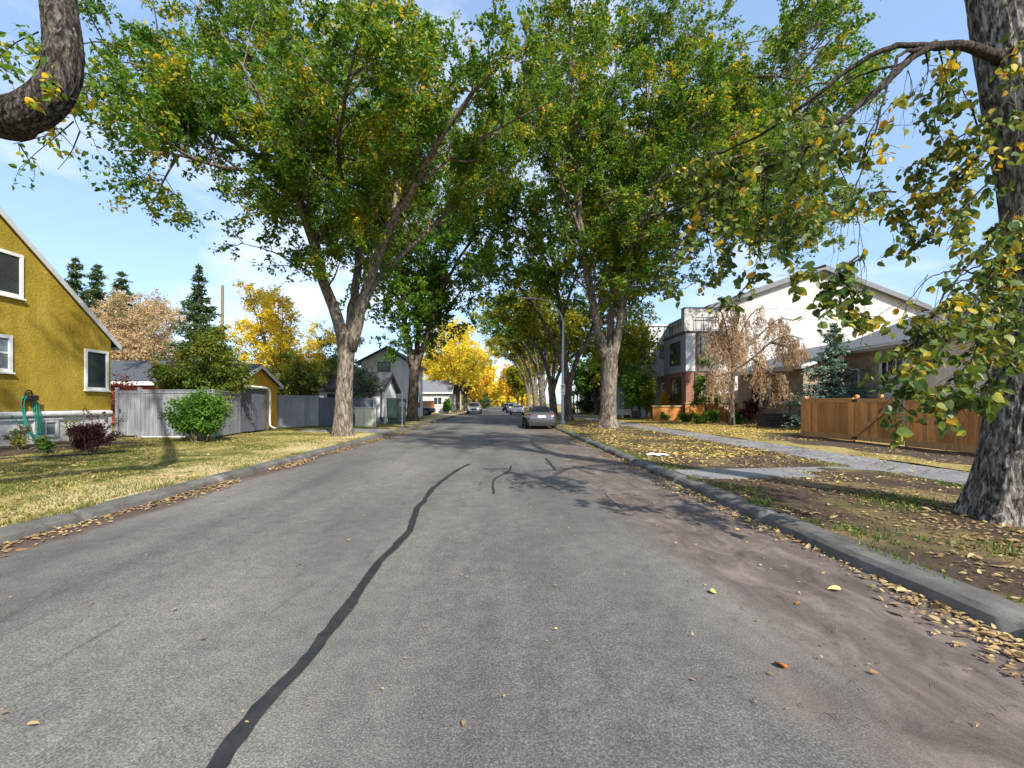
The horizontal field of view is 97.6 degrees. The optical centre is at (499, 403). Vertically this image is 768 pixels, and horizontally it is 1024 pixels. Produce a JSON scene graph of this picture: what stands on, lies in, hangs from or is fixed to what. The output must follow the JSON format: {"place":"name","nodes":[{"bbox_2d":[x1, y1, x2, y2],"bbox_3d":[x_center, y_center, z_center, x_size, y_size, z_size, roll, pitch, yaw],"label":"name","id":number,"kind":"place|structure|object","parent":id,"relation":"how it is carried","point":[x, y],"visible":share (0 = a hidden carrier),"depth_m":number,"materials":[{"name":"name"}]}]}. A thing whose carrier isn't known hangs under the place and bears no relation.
{"place":"outdoors","nodes":[
{"label":"outdoors","id":0,"kind":"place"},
{"bbox_2d":[0,405,490,526],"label":"lawn","id":1,"kind":"structure","parent":0,"point":[222,452],"depth_m":10.62,"materials":[{"name":"plant"}]},
{"bbox_2d":[32,434,56,453],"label":"flower plant","id":2,"kind":"object","parent":1,"relation":"on","point":[42,444],"visible":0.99,"depth_m":12.13,"materials":[{"name":"green plant"}]},
{"bbox_2d":[0,207,121,445],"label":"stucco house","id":3,"kind":"structure","parent":1,"relation":"on","point":[59,342],"depth_m":14.98,"materials":[{"name":"yellow paint"}]},
{"bbox_2d":[0,334,15,373],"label":"window","id":4,"kind":"structure","parent":3,"relation":"in","point":[6,341],"depth_m":13.79,"materials":[{"name":"white paint"}]},
{"bbox_2d":[0,248,25,300],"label":"window","id":5,"kind":"structure","parent":3,"relation":"in","point":[11,263],"depth_m":13.93,"materials":[{"name":"white paint"}]},
{"bbox_2d":[23,390,38,399],"bbox_3d":[-15.105,-0.279,14.420,0.190,0.339,0.340,0,0,0],"label":"hose hanger","id":6,"kind":"object","parent":3,"relation":"attached to","point":[31,397],"visible":1,"depth_m":14.36,"materials":[{"name":"black plastic"}]},
{"bbox_2d":[11,396,43,439],"bbox_3d":[-15.037,0.449,14.267,0.270,1.421,0.913,0,0,0],"label":"garden hose","id":7,"kind":"object","parent":6,"relation":"hanging from","point":[31,434],"visible":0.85,"depth_m":14.52,"materials":[{"name":"teal rubber"}]},
{"bbox_2d":[33,420,58,437],"bbox_3d":[-15.235,0.830,15.020,0.110,0.580,0.800,0,0,0],"label":"window","id":8,"kind":"structure","parent":3,"relation":"in","point":[51,427],"depth_m":15.10,"materials":[{"name":"white glass"}]},
{"bbox_2d":[83,349,110,391],"bbox_3d":[-15.180,-1.242,16.870,0.160,1.555,1.040,0,0,0],"label":"window","id":9,"kind":"structure","parent":3,"relation":"in","point":[96,362],"depth_m":16.87,"materials":[{"name":"white paint"}]},
{"bbox_2d":[1,450,124,458],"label":"edging","id":10,"kind":"object","parent":1,"relation":"on","point":[66,455],"visible":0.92,"depth_m":11.73,"materials":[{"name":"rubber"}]},
{"bbox_2d":[0,440,139,456],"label":"flower bed","id":11,"kind":"object","parent":1,"relation":"on","point":[6,450],"visible":0.47,"depth_m":13.04,"materials":[{"name":"soil"}]},
{"bbox_2d":[1,424,33,449],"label":"berry bush","id":12,"kind":"object","parent":11,"relation":"on","point":[17,440],"visible":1,"depth_m":12.55,"materials":[{"name":"green plant"}]},
{"bbox_2d":[79,408,127,434],"bbox_3d":[-13.828,0.715,15.704,0.651,1.283,1.575,0,0,0],"label":"ninebark shrub","id":13,"kind":"object","parent":11,"relation":"on","point":[108,427],"visible":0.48,"depth_m":15.69,"materials":[{"name":"red plant"}]},
{"bbox_2d":[64,255,89,307],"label":"spruce tree","id":14,"kind":"object","parent":1,"relation":"on","point":[76,284],"visible":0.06,"depth_m":63.76,"materials":[{"name":"green plant"}]},
{"bbox_2d":[0,0,155,190],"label":"elm tree","id":15,"kind":"object","parent":1,"relation":"on","point":[44,98],"visible":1,"depth_m":5.05,"materials":[{"name":"green plant"}]},
{"bbox_2d":[64,422,125,452],"bbox_3d":[-11.525,0.963,12.769,1.247,0.942,1.222,0,0,40],"label":"barberry bush","id":16,"kind":"object","parent":1,"relation":"on","point":[86,438],"visible":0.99,"depth_m":12.52,"materials":[{"name":"red plant"}]},
{"bbox_2d":[82,264,114,319],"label":"spruce tree","id":17,"kind":"object","parent":1,"relation":"on","point":[96,291],"visible":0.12,"depth_m":63.54,"materials":[{"name":"green plant"}]},
{"bbox_2d":[96,271,151,340],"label":"spruce tree","id":18,"kind":"object","parent":1,"relation":"on","point":[119,285],"visible":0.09,"depth_m":61.69,"materials":[{"name":"green plant"}]},
{"bbox_2d":[111,373,140,420],"bbox_3d":[-20.137,-0.186,23.981,2.330,3.083,1.723,0,0,0],"label":"creeper bush","id":19,"kind":"object","parent":1,"relation":"on","point":[120,385],"visible":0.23,"depth_m":23.94,"materials":[{"name":"red plant"}]},
{"bbox_2d":[89,286,179,360],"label":"poplar tree","id":20,"kind":"object","parent":1,"relation":"on","point":[116,298],"visible":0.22,"depth_m":50.12,"materials":[{"name":"beige plant"}]},
{"bbox_2d":[102,287,188,360],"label":"poplar tree","id":21,"kind":"object","parent":1,"relation":"on","point":[151,311],"visible":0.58,"depth_m":50.31,"materials":[{"name":"beige plant"}]},
{"bbox_2d":[111,361,198,422],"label":"garage","id":22,"kind":"structure","parent":1,"relation":"on","point":[130,368],"depth_m":28.02,"materials":[{"name":"grey"}]},
{"bbox_2d":[114,387,242,438],"bbox_3d":[-13.154,0.480,18.933,3.912,2.240,2.831,0,0,0],"label":"board fence","id":23,"kind":"object","parent":1,"relation":"on","point":[140,408],"visible":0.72,"depth_m":17.57,"materials":[{"name":"grey wood"}]},
{"bbox_2d":[147,263,234,360],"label":"spruce tree","id":24,"kind":"object","parent":1,"relation":"on","point":[196,307],"visible":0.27,"depth_m":41.52,"materials":[{"name":"green plant"}]},
{"bbox_2d":[158,386,235,441],"bbox_3d":[-10.924,0.390,16.334,2.487,2.099,2.062,0,0,-20],"label":"green bush","id":25,"kind":"object","parent":1,"relation":"on","point":[202,413],"visible":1,"depth_m":15.95,"materials":[{"name":"green plant"}]},
{"bbox_2d":[143,321,257,405],"bbox_3d":[-12.771,-1.060,19.423,4.023,5.020,4.313,0,0,-27],"label":"lilac tree","id":26,"kind":"object","parent":1,"relation":"on","point":[216,362],"visible":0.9,"depth_m":18.78,"materials":[{"name":"green plant"}]},
{"bbox_2d":[0,423,410,523],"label":"fallen leaves","id":27,"kind":"object","parent":1,"relation":"on","point":[56,483],"visible":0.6,"depth_m":10.97,"materials":[{"name":"plant"}]},
{"bbox_2d":[237,388,266,433],"bbox_3d":[-11.854,0.420,21.570,0.172,2.360,2.400,0,0,0],"label":"board fence","id":28,"kind":"object","parent":1,"relation":"on","point":[253,409],"visible":0.77,"depth_m":21.51,"materials":[{"name":"grey wood"}]},
{"bbox_2d":[228,364,282,432],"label":"garage","id":29,"kind":"structure","parent":1,"relation":"on","point":[268,381],"depth_m":23.48,"materials":[{"name":"yellow paint"}]},
{"bbox_2d":[225,279,318,393],"bbox_3d":[-16.446,-3.973,34.138,7.133,10.847,8.445,0,0,0],"label":"larch tree","id":30,"kind":"object","parent":1,"relation":"on","point":[270,318],"visible":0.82,"depth_m":32.99,"materials":[{"name":"yellow plant"}]},
{"bbox_2d":[265,347,328,395],"bbox_3d":[-14.331,-1.134,30.934,4.842,5.169,4.784,0,0,-16],"label":"lilac bush","id":31,"kind":"object","parent":1,"relation":"on","point":[306,375],"visible":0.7,"depth_m":30.47,"materials":[{"name":"green plant"}]},
{"bbox_2d":[277,394,318,427],"bbox_3d":[-11.579,0.540,25.862,0.172,2.120,2.700,0,0,29],"label":"board fence","id":32,"kind":"object","parent":1,"relation":"on","point":[297,410],"visible":0.94,"depth_m":25.73,"materials":[{"name":"grey wood"}]},
{"bbox_2d":[275,320,336,386],"bbox_3d":[-15.586,-2.669,35.971,5.554,8.243,6.853,0,0,0],"label":"larch tree","id":33,"kind":"object","parent":1,"relation":"on","point":[315,346],"visible":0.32,"depth_m":36.13,"materials":[{"name":"yellow plant"}]},
{"bbox_2d":[24,0,622,436],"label":"elm tree","id":34,"kind":"object","parent":1,"relation":"on","point":[178,102],"visible":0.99,"depth_m":16.28,"materials":[{"name":"green plant"}]},
{"bbox_2d":[311,355,360,382],"bbox_3d":[-13.032,-1.218,34.077,4.615,5.336,4.194,0,0,0],"label":"lilac bush","id":35,"kind":"object","parent":1,"relation":"on","point":[331,369],"visible":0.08,"depth_m":33.64,"materials":[{"name":"green plant"}]},
{"bbox_2d":[311,334,365,370],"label":"willow tree","id":36,"kind":"object","parent":1,"relation":"on","point":[336,349],"visible":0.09,"depth_m":40.09,"materials":[{"name":"green plant"}]},
{"bbox_2d":[319,397,372,426],"bbox_3d":[-9.803,0.595,28.832,0.172,2.010,4.268,0,0,32],"label":"board fence","id":37,"kind":"object","parent":1,"relation":"on","point":[326,410],"visible":0.44,"depth_m":27.70,"materials":[{"name":"grey wood"}]},
{"bbox_2d":[297,372,400,422],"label":"garage","id":38,"kind":"structure","parent":1,"relation":"on","point":[391,389],"depth_m":32.71,"materials":[{"name":"white paint"}]},
{"bbox_2d":[354,407,376,426],"bbox_3d":[-8.520,0.863,28.450,1.220,1.275,0.700,0,0,0],"label":"utility box","id":39,"kind":"object","parent":1,"relation":"on","point":[364,416],"visible":0.79,"depth_m":28.15,"materials":[{"name":"green metal"}]},
{"bbox_2d":[357,346,426,416],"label":"white house","id":40,"kind":"structure","parent":1,"relation":"on","point":[401,370],"depth_m":44.00,"materials":[{"name":"paint"}]},
{"bbox_2d":[384,398,405,424],"bbox_3d":[-7.297,0.550,31.273,1.354,1.900,0.854,0,0,0],"label":"cable cabinet","id":41,"kind":"object","parent":1,"relation":"on","point":[392,411],"visible":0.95,"depth_m":31.01,"materials":[{"name":"green metal"}]},
{"bbox_2d":[323,123,540,420],"bbox_3d":[-4.956,-13.636,38.085,18.511,30.690,13.046,0,0,14],"label":"elm tree","id":42,"kind":"object","parent":1,"relation":"on","point":[432,281],"visible":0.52,"depth_m":37.31,"materials":[{"name":"green plant"}]},
{"bbox_2d":[423,380,455,412],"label":"white cottage","id":43,"kind":"structure","parent":1,"relation":"on","point":[438,392],"depth_m":70.05,"materials":[{"name":"paint"}]},
{"bbox_2d":[421,342,468,392],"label":"ash tree","id":44,"kind":"object","parent":1,"relation":"on","point":[437,369],"visible":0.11,"depth_m":86.62,"materials":[{"name":"yellow plant"}]},
{"bbox_2d":[421,316,493,412],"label":"ash tree","id":45,"kind":"object","parent":1,"relation":"on","point":[464,361],"visible":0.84,"depth_m":72.74,"materials":[{"name":"yellow plant"}]},
{"bbox_2d":[435,323,500,410],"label":"ash tree","id":46,"kind":"object","parent":1,"relation":"on","point":[465,402],"visible":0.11,"depth_m":88.88,"materials":[{"name":"yellow plant"}]},
{"bbox_2d":[461,370,492,401],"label":"maple tree","id":47,"kind":"object","parent":1,"relation":"on","point":[471,394],"visible":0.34,"depth_m":116.11,"materials":[{"name":"yellow plant"}]},
{"bbox_2d":[299,428,394,432],"bbox_3d":[-9.074,1.505,24.438,6.595,0.290,3.088,0,0,5],"label":"alley apron","id":48,"kind":"object","parent":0,"point":[364,430],"visible":0.26,"depth_m":24.02,"materials":[{"name":"concrete"}]},
{"bbox_2d":[353,365,384,397],"bbox_3d":[-9.507,-0.639,31.049,2.528,4.178,3.071,0,0,40],"label":"bush","id":49,"kind":"object","parent":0,"point":[360,378],"visible":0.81,"depth_m":31.06,"materials":[{"name":"green plant"}]},
{"bbox_2d":[0,0,999,403],"label":"sky","id":50,"kind":"structure","parent":0,"point":[63,217],"materials":[{"name":"blue"}]},
{"bbox_2d":[0,406,1023,767],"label":"road","id":51,"kind":"structure","parent":0,"point":[124,668],"depth_m":3.11,"materials":[{"name":"grey asphalt"}]},
{"bbox_2d":[0,416,458,556],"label":"fallen leaves","id":52,"kind":"object","parent":51,"relation":"on","point":[34,536],"visible":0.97,"depth_m":7.25,"materials":[{"name":"brown plant"}]},
{"bbox_2d":[0,406,489,545],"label":"kerb","id":53,"kind":"structure","parent":51,"relation":"on","point":[16,531],"depth_m":7.21,"materials":[{"name":"concrete"}]},
{"bbox_2d":[206,464,469,767],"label":"crack seal","id":54,"kind":"object","parent":51,"relation":"on","point":[235,738],"visible":1,"depth_m":2.71,"materials":[{"name":"black asphalt"}]},
{"bbox_2d":[467,402,481,413],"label":"parked car","id":55,"kind":"object","parent":51,"relation":"on","point":[474,407],"visible":0.99,"depth_m":69.80,"materials":[{"name":"silver metal"}]},
{"bbox_2d":[0,423,1019,726],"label":"fallen leaves","id":56,"kind":"object","parent":51,"relation":"on","point":[556,627],"visible":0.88,"depth_m":3.44,"materials":[{"name":"brown plant"}]},
{"bbox_2d":[522,406,556,428],"bbox_3d":[2.620,0.894,30.415,2.158,1.529,4.890,0,0,0],"label":"parked car","id":57,"kind":"object","parent":51,"relation":"on","point":[539,415],"visible":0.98,"depth_m":28.05,"materials":[{"name":"grey paint"}]},
{"bbox_2d":[553,450,1018,726],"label":"fallen leaves","id":58,"kind":"object","parent":51,"relation":"on","point":[805,639],"visible":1,"depth_m":2.72,"materials":[{"name":"brown plant"}]},
{"bbox_2d":[524,404,969,471],"bbox_3d":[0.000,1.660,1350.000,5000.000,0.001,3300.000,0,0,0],"label":"ground","id":59,"kind":"structure","parent":0,"point":[880,459],"depth_m":12.90,"materials":[{"name":"brown soil"}]},
{"bbox_2d":[476,384,493,408],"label":"cedar tree","id":60,"kind":"object","parent":59,"relation":"on","point":[485,402],"visible":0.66,"depth_m":148.78,"materials":[{"name":"green plant"}]},
{"bbox_2d":[483,363,503,400],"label":"ash tree","id":61,"kind":"object","parent":59,"relation":"on","point":[495,394],"visible":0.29,"depth_m":160.16,"materials":[{"name":"yellow plant"}]},
{"bbox_2d":[490,376,519,406],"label":"ash tree","id":62,"kind":"object","parent":59,"relation":"on","point":[502,400],"visible":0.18,"depth_m":212.66,"materials":[{"name":"yellow plant"}]},
{"bbox_2d":[458,154,679,420],"bbox_3d":[5.701,-9.589,36.691,20.997,22.511,8.504,0,0,-30],"label":"elm tree","id":63,"kind":"object","parent":59,"relation":"on","point":[541,280],"visible":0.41,"depth_m":34.81,"materials":[{"name":"green plant"}]},
{"bbox_2d":[524,413,1023,642],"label":"kerb","id":64,"kind":"structure","parent":59,"relation":"on","point":[1001,614],"depth_m":4.29,"materials":[{"name":"concrete"}]},
{"bbox_2d":[543,426,1023,677],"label":"fallen leaves","id":65,"kind":"object","parent":59,"relation":"on","point":[1012,652],"depth_m":3.42,"materials":[{"name":"brown plant"}]},
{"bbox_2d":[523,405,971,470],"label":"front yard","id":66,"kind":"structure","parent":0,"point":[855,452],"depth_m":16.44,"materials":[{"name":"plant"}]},
{"bbox_2d":[572,379,599,412],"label":"spruce tree","id":67,"kind":"object","parent":66,"relation":"on","point":[588,404],"visible":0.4,"depth_m":60.81,"materials":[{"name":"green plant"}]},
{"bbox_2d":[569,344,621,414],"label":"linden tree","id":68,"kind":"object","parent":66,"relation":"on","point":[581,372],"visible":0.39,"depth_m":57.22,"materials":[{"name":"green plant"}]},
{"bbox_2d":[572,364,618,413],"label":"white house","id":69,"kind":"structure","parent":66,"relation":"on","point":[617,402],"depth_m":61.44,"materials":[{"name":"paint"}]},
{"bbox_2d":[579,297,661,417],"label":"linden tree","id":70,"kind":"object","parent":66,"relation":"on","point":[643,345],"visible":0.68,"depth_m":43.33,"materials":[{"name":"green plant"}]},
{"bbox_2d":[618,361,652,418],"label":"young tree","id":71,"kind":"object","parent":66,"relation":"on","point":[629,386],"visible":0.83,"depth_m":40.32,"materials":[{"name":"green plant"}]},
{"bbox_2d":[619,324,671,416],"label":"modern house","id":72,"kind":"structure","parent":66,"relation":"on","point":[662,335],"depth_m":46.74,"materials":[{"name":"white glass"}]},
{"bbox_2d":[639,373,660,419],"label":"young tree","id":73,"kind":"object","parent":66,"relation":"on","point":[648,402],"visible":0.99,"depth_m":39.26,"materials":[{"name":"green plant"}]},
{"bbox_2d":[652,407,681,420],"bbox_3d":[13.750,0.825,36.890,2.460,1.350,0.420,0,0,0],"label":"timber planter","id":74,"kind":"object","parent":66,"relation":"on","point":[672,411],"visible":0.66,"depth_m":36.78,"materials":[{"name":"wood"}]},
{"bbox_2d":[677,410,698,421],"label":"ground plant","id":75,"kind":"object","parent":66,"relation":"on","point":[685,417],"visible":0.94,"depth_m":33.83,"materials":[{"name":"green plant"}]},
{"bbox_2d":[689,357,728,415],"bbox_3d":[14.851,-0.961,32.005,2.618,5.023,2.735,0,0,0],"label":"young tree","id":76,"kind":"object","parent":66,"relation":"on","point":[698,385],"visible":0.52,"depth_m":31.70,"materials":[{"name":"green plant"}]},
{"bbox_2d":[683,403,737,420],"bbox_3d":[17.225,0.705,36.490,4.410,1.590,0.420,0,0,0],"label":"timber planter","id":77,"kind":"object","parent":66,"relation":"on","point":[688,408],"visible":0.23,"depth_m":36.38,"materials":[{"name":"wood"}]},
{"bbox_2d":[597,416,838,440],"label":"fallen leaves","id":78,"kind":"object","parent":66,"relation":"on","point":[693,427],"visible":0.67,"depth_m":25.47,"materials":[{"name":"plant"}]},
{"bbox_2d":[739,392,768,423],"bbox_3d":[17.020,0.309,29.903,1.684,2.298,1.695,0,0,-33],"label":"purple bush","id":79,"kind":"object","parent":66,"relation":"on","point":[751,409],"visible":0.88,"depth_m":29.81,"materials":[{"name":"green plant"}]},
{"bbox_2d":[698,303,815,425],"bbox_3d":[16.645,-2.447,28.358,8.990,8.096,4.584,0,0,-21],"label":"weeping tree","id":80,"kind":"object","parent":66,"relation":"on","point":[720,342],"visible":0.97,"depth_m":27.94,"materials":[{"name":"beige plant"}]},
{"bbox_2d":[756,394,800,427],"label":"wooden steps","id":81,"kind":"structure","parent":66,"relation":"on","point":[772,420],"depth_m":26.54,"materials":[{"name":"grey wood"}]},
{"bbox_2d":[649,264,931,413],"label":"modern house","id":82,"kind":"structure","parent":66,"relation":"on","point":[684,346],"depth_m":38.30,"materials":[{"name":"white paint"}]},
{"bbox_2d":[670,341,679,366],"bbox_3d":[15.465,-4.375,39.475,0.110,2.050,2.250,0,0,0],"label":"window","id":83,"kind":"structure","parent":82,"relation":"in","point":[674,347],"depth_m":39.39,"materials":[{"name":"glass"}]},
{"bbox_2d":[671,377,680,400],"bbox_3d":[15.505,-1.300,39.400,0.110,2.000,2.200,0,0,0],"label":"window","id":84,"kind":"structure","parent":82,"relation":"in","point":[673,390],"depth_m":39.72,"materials":[{"name":"glass"}]},
{"bbox_2d":[735,340,852,421],"bbox_3d":[23.600,-1.326,31.400,10.860,5.852,8.870,0,0,0],"label":"bungalow","id":85,"kind":"object","parent":66,"relation":"on","point":[745,392],"visible":0.22,"depth_m":30.17,"materials":[{"name":"beige stone"}]},
{"bbox_2d":[781,322,887,429],"bbox_3d":[16.927,-1.264,22.624,5.152,5.728,4.462,0,0,-31],"label":"blue spruce tree","id":86,"kind":"object","parent":66,"relation":"on","point":[834,385],"visible":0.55,"depth_m":22.38,"materials":[{"name":"green plant"}]},
{"bbox_2d":[742,436,975,466],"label":"fallen leaves","id":87,"kind":"object","parent":66,"relation":"on","point":[892,452],"visible":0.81,"depth_m":12.43,"materials":[{"name":"plant"}]},
{"bbox_2d":[758,435,975,464],"bbox_3d":[11.800,1.405,12.350,2.600,0.112,14.700,0,0,0],"label":"soil strip","id":88,"kind":"object","parent":66,"relation":"on","point":[952,458],"visible":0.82,"depth_m":13.74,"materials":[{"name":"brown soil"}]},
{"bbox_2d":[800,394,981,452],"bbox_3d":[14.979,0.629,12.526,3.742,1.941,14.352,0,0,0],"label":"cedar fence","id":89,"kind":"object","parent":66,"relation":"on","point":[854,418],"visible":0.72,"depth_m":15.79,"materials":[{"name":"brown wood"}]},
{"bbox_2d":[820,293,998,424],"bbox_3d":[21.000,-1.525,15.550,7.420,6.250,17.520,0,0,0],"label":"bungalow","id":90,"kind":"object","parent":66,"relation":"on","point":[863,356],"visible":0.2,"depth_m":20.92,"materials":[{"name":"paint"}]},
{"bbox_2d":[878,351,904,378],"bbox_3d":[18.080,-1.822,20.650,0.160,1.255,1.360,0,0,0],"label":"window","id":91,"kind":"structure","parent":90,"relation":"in","point":[885,364],"depth_m":20.85,"materials":[{"name":"white paint"}]},
{"bbox_2d":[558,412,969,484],"bbox_3d":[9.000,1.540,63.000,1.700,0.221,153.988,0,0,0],"label":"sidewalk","id":92,"kind":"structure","parent":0,"point":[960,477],"depth_m":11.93,"materials":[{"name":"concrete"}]},
{"bbox_2d":[636,426,966,473],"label":"fallen leaves","id":93,"kind":"object","parent":92,"relation":"on","point":[817,455],"visible":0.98,"depth_m":12.35,"materials":[{"name":"plant"}]},
{"bbox_2d":[524,408,1023,604],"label":"verge","id":94,"kind":"structure","parent":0,"point":[799,499],"depth_m":6.29,"materials":[{"name":"green plant"}]},
{"bbox_2d":[498,358,533,404],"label":"maple tree","id":95,"kind":"object","parent":94,"relation":"on","point":[504,387],"visible":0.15,"depth_m":148.94,"materials":[{"name":"yellow plant"}]},
{"bbox_2d":[501,361,538,407],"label":"maple tree","id":96,"kind":"object","parent":94,"relation":"on","point":[514,378],"visible":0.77,"depth_m":121.69,"materials":[{"name":"green plant"}]},
{"bbox_2d":[482,334,558,409],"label":"elm tree","id":97,"kind":"object","parent":94,"relation":"on","point":[500,352],"visible":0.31,"depth_m":99.44,"materials":[{"name":"green plant"}]},
{"bbox_2d":[474,321,568,405],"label":"elm tree","id":98,"kind":"object","parent":94,"relation":"on","point":[518,348],"visible":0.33,"depth_m":79.26,"materials":[{"name":"green plant"}]},
{"bbox_2d":[468,294,590,405],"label":"elm tree","id":99,"kind":"object","parent":94,"relation":"on","point":[542,382],"visible":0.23,"depth_m":64.52,"materials":[{"name":"green plant"}]},
{"bbox_2d":[469,278,606,415],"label":"elm tree","id":100,"kind":"object","parent":94,"relation":"on","point":[527,322],"visible":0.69,"depth_m":50.48,"materials":[{"name":"green plant"}]},
{"bbox_2d":[518,297,564,424],"bbox_3d":[2.961,-3.020,31.700,3.296,9.041,0.338,0,0,0],"label":"street lamp","id":101,"kind":"object","parent":94,"relation":"on","point":[562,421],"visible":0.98,"depth_m":31.63,"materials":[{"name":"grey metal"}]},
{"bbox_2d":[467,0,898,427],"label":"elm tree","id":102,"kind":"object","parent":94,"relation":"on","point":[718,106],"visible":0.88,"depth_m":23.86,"materials":[{"name":"green plant"}]},
{"bbox_2d":[555,416,822,462],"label":"fallen leaves","id":103,"kind":"object","parent":94,"relation":"on","point":[685,445],"visible":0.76,"depth_m":15.04,"materials":[{"name":"plant"}]},
{"bbox_2d":[564,427,1023,598],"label":"fallen leaves","id":104,"kind":"object","parent":94,"relation":"on","point":[940,555],"visible":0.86,"depth_m":6.17,"materials":[{"name":"brown plant"}]},
{"bbox_2d":[608,0,1023,526],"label":"elm tree","id":105,"kind":"object","parent":94,"relation":"on","point":[993,488],"visible":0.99,"depth_m":5.17,"materials":[{"name":"green plant"}]},
{"bbox_2d":[673,466,876,478],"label":"crossing path","id":106,"kind":"structure","parent":0,"point":[740,473],"depth_m":9.43,"materials":[{"name":"concrete"}]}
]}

